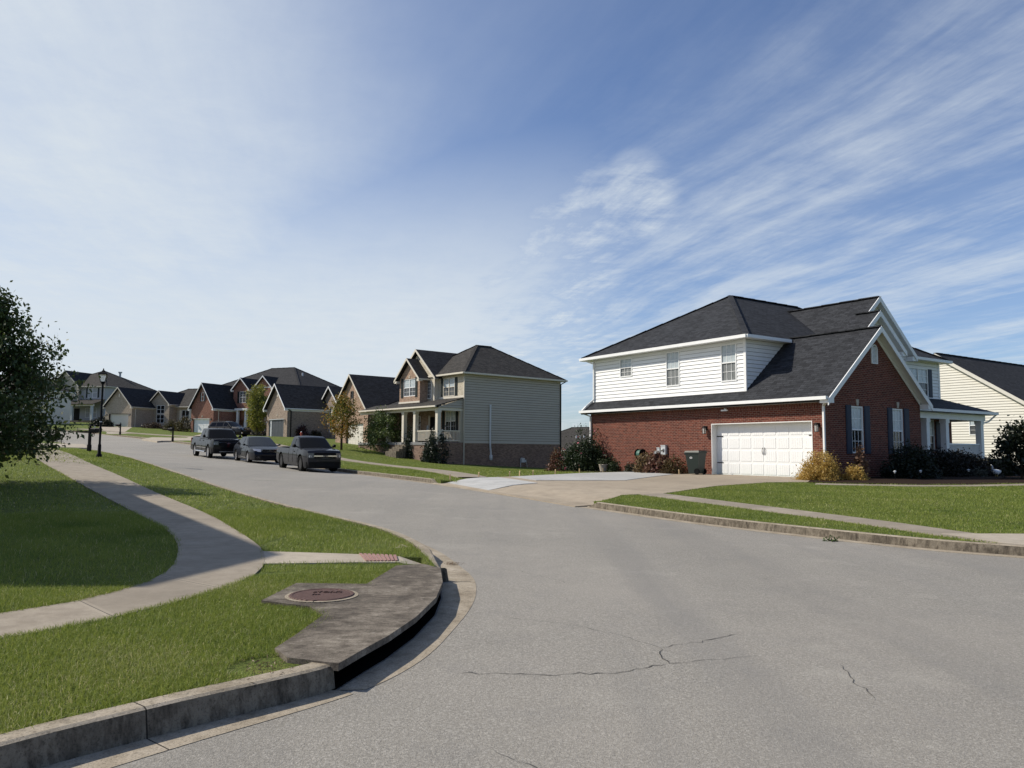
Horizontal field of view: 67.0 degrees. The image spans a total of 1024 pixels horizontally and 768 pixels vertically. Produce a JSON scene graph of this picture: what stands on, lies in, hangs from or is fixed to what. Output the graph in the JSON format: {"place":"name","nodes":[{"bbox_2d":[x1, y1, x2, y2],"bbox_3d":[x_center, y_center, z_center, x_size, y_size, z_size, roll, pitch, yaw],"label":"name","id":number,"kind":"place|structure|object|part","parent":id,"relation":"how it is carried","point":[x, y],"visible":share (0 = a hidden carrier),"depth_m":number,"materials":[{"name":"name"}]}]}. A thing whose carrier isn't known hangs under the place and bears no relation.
{"place":"outdoors","nodes":[
{"label":"outdoors","id":0,"kind":"place"},
{"bbox_2d":[41,443,86,448],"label":"driveway","id":1,"kind":"structure","parent":0,"point":[82,446],"depth_m":56.38,"materials":[{"name":"concrete"}]},
{"bbox_2d":[102,427,131,433],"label":"driveway","id":2,"kind":"structure","parent":0,"point":[123,429],"depth_m":108.88,"materials":[{"name":"concrete"}]},
{"bbox_2d":[0,446,264,637],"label":"sidewalk","id":3,"kind":"structure","parent":0,"point":[214,552],"depth_m":9.66,"materials":[{"name":"concrete"}]},
{"bbox_2d":[142,434,200,442],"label":"driveway","id":4,"kind":"structure","parent":0,"point":[157,439],"depth_m":79.78,"materials":[{"name":"concrete"}]},
{"bbox_2d":[208,421,250,436],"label":"suv","id":5,"kind":"object","parent":4,"relation":"on","point":[236,428],"visible":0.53,"depth_m":85.61,"materials":[{"name":"grey paint"}]},
{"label":"side window","id":6,"kind":"part","parent":5,"relation":"part of","materials":[{"name":"black glass"}]},
{"bbox_2d":[0,568,387,733],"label":"lawn grass","id":7,"kind":"structure","parent":0,"point":[90,641],"depth_m":5.61,"materials":[{"name":"green plant"}]},
{"bbox_2d":[0,449,475,513],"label":"lawn grass","id":8,"kind":"structure","parent":0,"point":[176,493],"depth_m":20.86,"materials":[{"name":"plant"}]},
{"bbox_2d":[80,429,485,477],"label":"sidewalk","id":9,"kind":"structure","parent":0,"point":[455,473],"depth_m":45.63,"materials":[{"name":"concrete"}]},
{"bbox_2d":[448,477,535,489],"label":"driveway","id":10,"kind":"structure","parent":0,"point":[488,483],"depth_m":28.16,"materials":[{"name":"concrete"}]},
{"bbox_2d":[0,430,1023,767],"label":"street","id":11,"kind":"structure","parent":0,"point":[926,648],"depth_m":6.17,"materials":[{"name":"grey asphalt"}]},
{"bbox_2d":[190,428,240,457],"bbox_3d":[-19.850,3.952,51.992,2.458,1.943,6.207,4,-4,-34],"label":"pickup truck","id":12,"kind":"object","parent":11,"relation":"on","point":[210,442],"visible":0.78,"depth_m":50.44,"materials":[{"name":"black paint"}]},
{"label":"side window","id":13,"kind":"part","parent":12,"relation":"part of","materials":[{"name":"grey glass"}]},
{"bbox_2d":[0,434,474,767],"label":"kerb","id":14,"kind":"structure","parent":11,"relation":"on","point":[115,736],"depth_m":4.37,"materials":[{"name":"concrete"}]},
{"bbox_2d":[233,436,280,462],"bbox_3d":[-15.345,3.943,46.734,2.227,1.555,5.377,4,-4,-32],"label":"sedan","id":15,"kind":"object","parent":11,"relation":"on","point":[249,449],"visible":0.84,"depth_m":45.61,"materials":[{"name":"blue paint"}]},
{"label":"side window","id":16,"kind":"part","parent":15,"relation":"part of","materials":[{"name":"grey glass"}]},
{"bbox_2d":[276,436,340,471],"bbox_3d":[-10.444,3.532,39.642,2.229,1.748,5.476,3,-4,-32],"label":"pickup truck","id":17,"kind":"object","parent":11,"relation":"on","point":[303,453],"visible":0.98,"depth_m":38.20,"materials":[{"name":"paint"}]},
{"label":"side window","id":18,"kind":"part","parent":17,"relation":"part of","materials":[{"name":"grey glass"}]},
{"bbox_2d":[40,428,1023,557],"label":"kerb","id":19,"kind":"structure","parent":11,"relation":"on","point":[969,547],"depth_m":14.85,"materials":[{"name":"concrete"}]},
{"bbox_2d":[258,480,929,767],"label":"pavement crack","id":20,"kind":"object","parent":11,"relation":"on","point":[639,668],"visible":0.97,"depth_m":5.68,"materials":[{"name":"asphalt"}]},
{"bbox_2d":[823,534,839,541],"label":"kerb weed","id":21,"kind":"object","parent":11,"relation":"on","point":[828,539],"visible":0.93,"depth_m":13.82,"materials":[{"name":"green plant"}]},
{"bbox_2d":[0,422,1023,731],"bbox_3d":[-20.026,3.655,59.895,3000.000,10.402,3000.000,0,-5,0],"label":"ground","id":22,"kind":"structure","parent":0,"point":[242,664],"depth_m":16.52,"materials":[{"name":"plant"}]},
{"bbox_2d":[1,374,75,423],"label":"house","id":23,"kind":"structure","parent":22,"relation":"on","point":[65,415],"depth_m":124.78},
{"bbox_2d":[0,280,100,478],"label":"pear tree","id":24,"kind":"object","parent":22,"relation":"on","point":[26,377],"visible":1,"depth_m":20.47,"materials":[{"name":"green plant"}]},
{"bbox_2d":[87,424,98,450],"bbox_3d":[-21.354,2.793,39.534,0.695,1.520,0.195,-1,-5,12],"label":"mailbox","id":25,"kind":"object","parent":22,"relation":"on","point":[91,430],"visible":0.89,"depth_m":39.53,"materials":[{"name":"black metal"}]},
{"bbox_2d":[88,418,102,426],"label":"shrub","id":26,"kind":"object","parent":22,"relation":"on","point":[96,422],"visible":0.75,"depth_m":116.00,"materials":[{"name":"green plant"}]},
{"bbox_2d":[96,368,107,456],"bbox_3d":[-17.209,1.189,32.406,0.370,3.740,0.370,2,-5,-20],"label":"street lamp","id":27,"kind":"object","parent":22,"relation":"on","point":[103,374],"visible":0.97,"depth_m":32.39,"materials":[{"name":"black metal"}]},
{"bbox_2d":[53,370,156,422],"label":"house","id":28,"kind":"structure","parent":22,"relation":"on","point":[88,410],"depth_m":141.41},
{"bbox_2d":[74,408,79,419],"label":"front door","id":29,"kind":"structure","parent":28,"relation":"in","point":[76,411],"depth_m":141.47,"materials":[{"name":"black metal"}]},
{"bbox_2d":[99,417,114,426],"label":"shrub","id":30,"kind":"object","parent":22,"relation":"on","point":[106,423],"visible":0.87,"depth_m":116.00,"materials":[{"name":"green plant"}]},
{"bbox_2d":[115,422,120,434],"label":"mailbox","id":31,"kind":"object","parent":22,"relation":"on","point":[118,424],"visible":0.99,"depth_m":95.42,"materials":[{"name":"black metal"}]},
{"bbox_2d":[103,387,197,427],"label":"brick house","id":32,"kind":"structure","parent":22,"relation":"on","point":[129,407],"depth_m":121.44,"materials":[{"name":"brick"}]},
{"bbox_2d":[110,414,127,426],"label":"garage door","id":33,"kind":"structure","parent":32,"relation":"in","point":[116,418],"depth_m":118.96,"materials":[{"name":"metal"}]},
{"bbox_2d":[156,415,163,422],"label":"window","id":34,"kind":"structure","parent":32,"relation":"in","point":[159,418],"depth_m":121.99,"materials":[{"name":"white glass"}]},
{"bbox_2d":[157,405,164,413],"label":"window","id":35,"kind":"structure","parent":32,"relation":"in","point":[160,408],"depth_m":122.11,"materials":[{"name":"white glass"}]},
{"bbox_2d":[181,410,188,420],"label":"window","id":36,"kind":"structure","parent":32,"relation":"in","point":[185,413],"depth_m":122.52,"materials":[{"name":"white glass"}]},
{"bbox_2d":[141,422,164,428],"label":"shrub","id":37,"kind":"object","parent":22,"relation":"on","point":[155,425],"visible":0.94,"depth_m":116.96,"materials":[{"name":"green plant"}]},
{"bbox_2d":[0,507,326,631],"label":"lawn grass","id":38,"kind":"structure","parent":22,"relation":"on","point":[63,549],"depth_m":10.47,"materials":[{"name":"plant"}]},
{"bbox_2d":[167,427,173,441],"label":"mailbox","id":39,"kind":"object","parent":22,"relation":"on","point":[172,432],"visible":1,"depth_m":75.34,"materials":[{"name":"black metal"}]},
{"bbox_2d":[162,419,179,429],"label":"shrub","id":40,"kind":"object","parent":22,"relation":"on","point":[168,425],"visible":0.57,"depth_m":113.45,"materials":[{"name":"green plant"}]},
{"bbox_2d":[170,416,190,431],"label":"shrub","id":41,"kind":"object","parent":22,"relation":"on","point":[182,427],"visible":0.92,"depth_m":112.03,"materials":[{"name":"green plant"}]},
{"bbox_2d":[0,507,436,572],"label":"lawn grass","id":42,"kind":"structure","parent":22,"relation":"on","point":[324,520],"depth_m":12.13,"materials":[{"name":"plant"}]},
{"bbox_2d":[241,383,267,435],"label":"street tree","id":43,"kind":"object","parent":22,"relation":"on","point":[257,407],"visible":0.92,"depth_m":98.06,"materials":[{"name":"green plant"}]},
{"bbox_2d":[248,419,266,435],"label":"shrub","id":44,"kind":"object","parent":22,"relation":"on","point":[259,433],"visible":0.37,"depth_m":102.88,"materials":[{"name":"green plant"}]},
{"bbox_2d":[188,367,339,434],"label":"brick house","id":45,"kind":"structure","parent":22,"relation":"on","point":[209,403],"depth_m":113.47,"materials":[{"name":"brick"}]},
{"bbox_2d":[197,419,208,432],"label":"garage door","id":46,"kind":"structure","parent":45,"relation":"in","point":[201,423],"depth_m":111.04,"materials":[{"name":"metal"}]},
{"bbox_2d":[239,391,245,402],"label":"window","id":47,"kind":"structure","parent":45,"relation":"in","point":[242,394],"depth_m":114.11,"materials":[{"name":"clear glass"}]},
{"bbox_2d":[295,423,308,435],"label":"shrub","id":48,"kind":"object","parent":22,"relation":"on","point":[302,429],"visible":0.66,"depth_m":92.44,"materials":[{"name":"green plant"}]},
{"bbox_2d":[263,383,341,438],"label":"brick house","id":49,"kind":"structure","parent":22,"relation":"on","point":[288,409],"depth_m":94.47,"materials":[{"name":"brick"}]},
{"bbox_2d":[272,419,283,436],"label":"garage door","id":50,"kind":"structure","parent":49,"relation":"in","point":[277,425],"depth_m":93.97,"materials":[{"name":"metal"}]},
{"bbox_2d":[6,442,617,479],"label":"lawn grass","id":51,"kind":"structure","parent":22,"relation":"on","point":[487,471],"depth_m":40.33,"materials":[{"name":"plant"}]},
{"bbox_2d":[309,430,321,436],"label":"shrub","id":52,"kind":"object","parent":22,"relation":"on","point":[315,433],"visible":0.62,"depth_m":93.77,"materials":[{"name":"green plant"}]},
{"bbox_2d":[207,562,458,682],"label":"leaf litter","id":53,"kind":"object","parent":22,"relation":"on","point":[452,563],"visible":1,"depth_m":5.13,"materials":[{"name":"plant"}]},
{"bbox_2d":[318,391,364,449],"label":"maple tree","id":54,"kind":"object","parent":22,"relation":"on","point":[344,423],"visible":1,"depth_m":66.32,"materials":[{"name":"orange plant"}]},
{"bbox_2d":[263,551,420,564],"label":"crossing ramp","id":55,"kind":"structure","parent":22,"relation":"on","point":[274,557],"depth_m":9.81,"materials":[{"name":"concrete"}]},
{"bbox_2d":[359,553,397,560],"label":"tactile paving","id":56,"kind":"structure","parent":55,"relation":"on","point":[367,557],"depth_m":9.85,"materials":[{"name":"concrete"}]},
{"bbox_2d":[261,564,475,689],"bbox_3d":[-1.359,2.301,7.219,1.933,0.622,4.220,0,-5,0],"label":"storm drain","id":57,"kind":"object","parent":22,"relation":"on","point":[378,619],"visible":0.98,"depth_m":6.52,"materials":[{"name":"concrete"}]},
{"bbox_2d":[285,588,358,602],"bbox_3d":[-1.824,2.030,7.423,0.700,0.040,0.700,0,-5,0],"label":"manhole cover","id":58,"kind":"object","parent":57,"relation":"in","point":[322,595],"visible":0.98,"depth_m":7.36,"materials":[{"name":"metal"}]},
{"bbox_2d":[356,405,411,452],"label":"garden tree","id":59,"kind":"object","parent":22,"relation":"on","point":[382,429],"visible":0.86,"depth_m":66.33,"materials":[{"name":"green plant"}]},
{"bbox_2d":[399,422,425,458],"bbox_3d":[-7.942,4.728,64.118,2.856,3.318,2.683,0,-5,0],"label":"evergreen bush","id":60,"kind":"object","parent":22,"relation":"on","point":[409,438],"visible":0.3,"depth_m":63.44,"materials":[{"name":"green plant"}]},
{"bbox_2d":[419,425,453,463],"bbox_3d":[-5.936,4.741,61.136,2.682,3.380,2.737,-3,-6,32],"label":"evergreen bush","id":61,"kind":"object","parent":22,"relation":"on","point":[429,452],"visible":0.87,"depth_m":60.38,"materials":[{"name":"green plant"}]},
{"bbox_2d":[331,345,567,482],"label":"house","id":62,"kind":"structure","parent":22,"relation":"on","point":[488,405],"depth_m":65.45,"materials":[{"name":"beige plastic"}]},
{"bbox_2d":[348,423,362,444],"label":"garage door","id":63,"kind":"structure","parent":62,"relation":"in","point":[353,440],"depth_m":74.12,"materials":[{"name":"white"}]},
{"bbox_2d":[404,378,414,396],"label":"window","id":64,"kind":"structure","parent":62,"relation":"in","point":[409,384],"depth_m":66.55,"materials":[{"name":"glass"}]},
{"bbox_2d":[427,380,431,398],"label":"arched window","id":65,"kind":"structure","parent":62,"relation":"in","point":[429,381],"depth_m":65.39,"materials":[{"name":"white glass"}]},
{"bbox_2d":[430,417,434,429],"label":"front door","id":66,"kind":"structure","parent":62,"relation":"in","point":[432,419],"depth_m":65.47,"materials":[{"name":"black metal"}]},
{"bbox_2d":[443,377,454,396],"bbox_3d":[-5.193,0.261,63.908,0.070,1.520,1.670,4,-6,-39],"label":"window","id":67,"kind":"structure","parent":62,"relation":"in","point":[448,383],"depth_m":63.95,"materials":[{"name":"glass"}]},
{"bbox_2d":[445,411,454,431],"bbox_3d":[-5.043,3.052,63.555,0.070,1.700,1.500,4,-6,-39],"label":"window","id":68,"kind":"structure","parent":62,"relation":"in","point":[449,415],"depth_m":63.60,"materials":[{"name":"clear glass"}]},
{"bbox_2d":[561,427,589,456],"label":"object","id":69,"kind":"structure","parent":22,"relation":"on","point":[568,433],"depth_m":110.34,"materials":[{"name":"grey"}]},
{"bbox_2d":[559,471,688,473],"bbox_3d":[5.494,4.432,38.842,9.404,0.143,2.828,-4,-7,45],"label":"mulch bed","id":70,"kind":"object","parent":22,"relation":"on","point":[607,471],"visible":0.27,"depth_m":38.89,"materials":[{"name":"soil"}]},
{"bbox_2d":[543,447,567,470],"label":"autumn shrub","id":71,"kind":"object","parent":70,"relation":"on","point":[556,453],"visible":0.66,"depth_m":41.24,"materials":[{"name":"red plant"}]},
{"bbox_2d":[554,423,611,470],"bbox_3d":[3.947,3.369,41.060,3.456,2.643,3.171,3,-5,-27],"label":"rose bush","id":72,"kind":"object","parent":70,"relation":"on","point":[584,457],"visible":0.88,"depth_m":40.44,"materials":[{"name":"green plant"}]},
{"bbox_2d":[597,458,608,470],"bbox_3d":[4.613,4.109,39.339,0.764,0.704,0.750,3,-6,-31],"label":"stone planter","id":73,"kind":"object","parent":70,"relation":"on","point":[603,464],"visible":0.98,"depth_m":39.18,"materials":[{"name":"stone"}]},
{"bbox_2d":[604,454,612,468],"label":"leafy shrub","id":74,"kind":"object","parent":70,"relation":"on","point":[608,460],"visible":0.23,"depth_m":40.23,"materials":[{"name":"green plant"}]},
{"bbox_2d":[606,458,621,471],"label":"plant","id":75,"kind":"object","parent":70,"relation":"on","point":[614,466],"visible":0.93,"depth_m":38.80,"materials":[{"name":"green plant"}]},
{"bbox_2d":[632,451,653,472],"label":"hydrangea","id":76,"kind":"object","parent":70,"relation":"on","point":[639,461],"visible":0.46,"depth_m":36.93,"materials":[{"name":"brown plant"}]},
{"bbox_2d":[640,449,673,472],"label":"hydrangea","id":77,"kind":"object","parent":70,"relation":"on","point":[655,463],"visible":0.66,"depth_m":36.21,"materials":[{"name":"brown plant"}]},
{"bbox_2d":[658,454,687,473],"bbox_3d":[7.512,3.698,35.532,1.592,1.022,0.982,2,-5,-16],"label":"spirea","id":78,"kind":"object","parent":70,"relation":"on","point":[674,469],"visible":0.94,"depth_m":35.45,"materials":[{"name":"brown plant"}]},
{"bbox_2d":[622,462,634,471],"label":"plant","id":79,"kind":"object","parent":22,"relation":"on","point":[628,467],"visible":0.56,"depth_m":37.99,"materials":[{"name":"green plant"}]},
{"bbox_2d":[579,295,998,477],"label":"brick house","id":80,"kind":"structure","parent":22,"relation":"on","point":[734,385],"depth_m":34.89,"materials":[{"name":"red brick"}]},
{"bbox_2d":[620,357,631,377],"bbox_3d":[5.957,-0.852,40.359,0.070,0.980,0.930,4,-6,-33],"label":"window","id":81,"kind":"structure","parent":80,"relation":"in","point":[626,363],"depth_m":40.37,"materials":[{"name":"glass"}]},
{"bbox_2d":[666,350,679,386],"bbox_3d":[7.814,-0.739,37.538,0.070,1.700,0.910,4,-6,-33],"label":"window","id":82,"kind":"structure","parent":80,"relation":"in","point":[672,358],"depth_m":37.56,"materials":[{"name":"glass"}]},
{"bbox_2d":[720,343,736,381],"bbox_3d":[9.725,-0.960,34.675,0.070,1.700,0.890,4,-6,-33],"label":"window","id":83,"kind":"structure","parent":80,"relation":"in","point":[728,352],"depth_m":34.70,"materials":[{"name":"glass"}]},
{"bbox_2d":[717,422,811,476],"bbox_3d":[10.676,2.782,32.760,0.112,2.230,5.120,4,-6,-33],"label":"garage door","id":84,"kind":"structure","parent":80,"relation":"in","point":[760,449],"depth_m":32.78,"materials":[{"name":"white metal"}]},
{"bbox_2d":[851,406,863,452],"bbox_3d":[13.896,1.842,31.184,0.824,1.894,0.070,4,-6,-33],"label":"window","id":85,"kind":"structure","parent":80,"relation":"in","point":[857,411],"depth_m":31.25,"materials":[{"name":"clear glass"}]},
{"bbox_2d":[892,408,903,452],"bbox_3d":[16.331,1.996,32.794,0.814,1.894,0.070,4,-6,-33],"label":"window","id":86,"kind":"structure","parent":80,"relation":"in","point":[897,413],"depth_m":32.86,"materials":[{"name":"clear glass"}]},
{"bbox_2d":[909,367,928,396],"bbox_3d":[21.827,-0.093,41.594,1.950,1.540,0.070,4,-6,-33],"label":"window","id":87,"kind":"structure","parent":80,"relation":"in","point":[921,375],"depth_m":41.87,"materials":[{"name":"clear glass"}]},
{"bbox_2d":[930,420,934,448],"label":"window","id":88,"kind":"structure","parent":80,"relation":"in","point":[932,439],"depth_m":41.09,"materials":[{"name":"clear glass"}]},
{"bbox_2d":[935,421,940,451],"bbox_3d":[22.989,3.084,41.391,1.000,2.150,0.045,4,-6,-33],"label":"front door","id":89,"kind":"structure","parent":80,"relation":"in","point":[938,437],"depth_m":41.21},
{"bbox_2d":[594,479,1023,542],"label":"lawn grass","id":90,"kind":"structure","parent":22,"relation":"on","point":[1006,525],"depth_m":19.94,"materials":[{"name":"plant"}]},
{"bbox_2d":[807,476,1023,484],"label":"mulch bed","id":91,"kind":"object","parent":22,"relation":"on","point":[952,480],"visible":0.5,"depth_m":28.31,"materials":[{"name":"soil"}]},
{"bbox_2d":[790,446,845,480],"bbox_3d":[11.494,3.000,29.050,1.897,1.366,1.830,4,-6,-37],"label":"golden shrub","id":92,"kind":"object","parent":91,"relation":"on","point":[825,468],"visible":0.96,"depth_m":28.76,"materials":[{"name":"yellow plant"}]},
{"bbox_2d":[843,462,870,479],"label":"golden shrub","id":93,"kind":"object","parent":91,"relation":"on","point":[853,473],"visible":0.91,"depth_m":28.73,"materials":[{"name":"yellow plant"}]},
{"bbox_2d":[852,443,870,477],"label":"dried flower","id":94,"kind":"object","parent":91,"relation":"on","point":[859,460],"visible":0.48,"depth_m":29.66,"materials":[{"name":"brown plant"}]},
{"bbox_2d":[874,438,943,478],"bbox_3d":[15.771,2.979,30.676,2.380,1.666,2.470,-3,-6,36],"label":"yew shrub","id":95,"kind":"object","parent":91,"relation":"on","point":[912,463],"visible":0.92,"depth_m":30.23,"materials":[{"name":"green plant"}]},
{"bbox_2d":[924,446,973,476],"bbox_3d":[18.486,3.324,33.474,2.733,1.494,3.079,-4,-7,44],"label":"hedge shrub","id":96,"kind":"object","parent":91,"relation":"on","point":[951,464],"visible":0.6,"depth_m":32.77,"materials":[{"name":"green plant"}]},
{"bbox_2d":[947,447,1003,476],"bbox_3d":[19.971,3.483,34.370,3.120,1.361,2.768,0,-5,0],"label":"hedge shrub","id":97,"kind":"object","parent":91,"relation":"on","point":[972,461],"visible":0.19,"depth_m":33.68,"materials":[{"name":"green plant"}]},
{"bbox_2d":[969,466,988,476],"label":"plant","id":98,"kind":"object","parent":91,"relation":"on","point":[980,473],"visible":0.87,"depth_m":32.93,"materials":[{"name":"green plant"}]},
{"bbox_2d":[969,450,1015,475],"bbox_3d":[21.315,3.643,35.289,2.981,1.247,2.993,0,-5,0],"label":"hedge shrub","id":99,"kind":"object","parent":91,"relation":"on","point":[988,460],"visible":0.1,"depth_m":34.70,"materials":[{"name":"green plant"}]},
{"bbox_2d":[991,464,1001,474],"bbox_3d":[21.071,3.787,33.709,0.695,0.560,0.251,2,-5,-20],"label":"goose ornament","id":100,"kind":"object","parent":91,"relation":"on","point":[997,471],"visible":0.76,"depth_m":33.62,"materials":[{"name":"white metal"}]},
{"bbox_2d":[986,414,1023,477],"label":"magnolia tree","id":101,"kind":"object","parent":91,"relation":"on","point":[1013,442],"visible":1,"depth_m":31.43,"materials":[{"name":"green plant"}]},
{"bbox_2d":[933,353,1023,464],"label":"house","id":102,"kind":"structure","parent":22,"relation":"on","point":[992,386],"depth_m":56.37,"materials":[{"name":"plastic"}]},
{"bbox_2d":[969,422,975,434],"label":"window","id":103,"kind":"structure","parent":102,"relation":"in","point":[971,424],"depth_m":56.05,"materials":[{"name":"white"}]},
{"bbox_2d":[942,533,1023,544],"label":"crossing ramp","id":104,"kind":"structure","parent":22,"relation":"on","point":[1008,538],"depth_m":13.34,"materials":[{"name":"concrete"}]},
{"bbox_2d":[0,0,1023,430],"label":"sky","id":105,"kind":"structure","parent":0,"point":[194,192],"materials":[{"name":"blue"}]},
{"bbox_2d":[514,472,672,480],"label":"driveway","id":106,"kind":"structure","parent":0,"point":[600,476],"depth_m":32.48,"materials":[{"name":"concrete"}]},
{"bbox_2d":[441,474,808,506],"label":"driveway","id":107,"kind":"structure","parent":0,"point":[577,493],"depth_m":26.31,"materials":[{"name":"concrete"}]},
{"bbox_2d":[684,450,706,474],"bbox_3d":[8.161,3.477,34.287,0.680,1.058,0.886,5,-7,-43],"label":"wheeled bin","id":108,"kind":"object","parent":107,"relation":"on","point":[695,460],"visible":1,"depth_m":34.09,"materials":[{"name":"plastic"}]},
{"bbox_2d":[641,492,1023,545],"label":"sidewalk","id":109,"kind":"structure","parent":0,"point":[907,527],"depth_m":16.93,"materials":[{"name":"concrete"}]},
{"bbox_2d":[815,483,1023,486],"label":"path","id":110,"kind":"structure","parent":0,"point":[923,485],"depth_m":26.13,"materials":[{"name":"concrete"}]}
]}

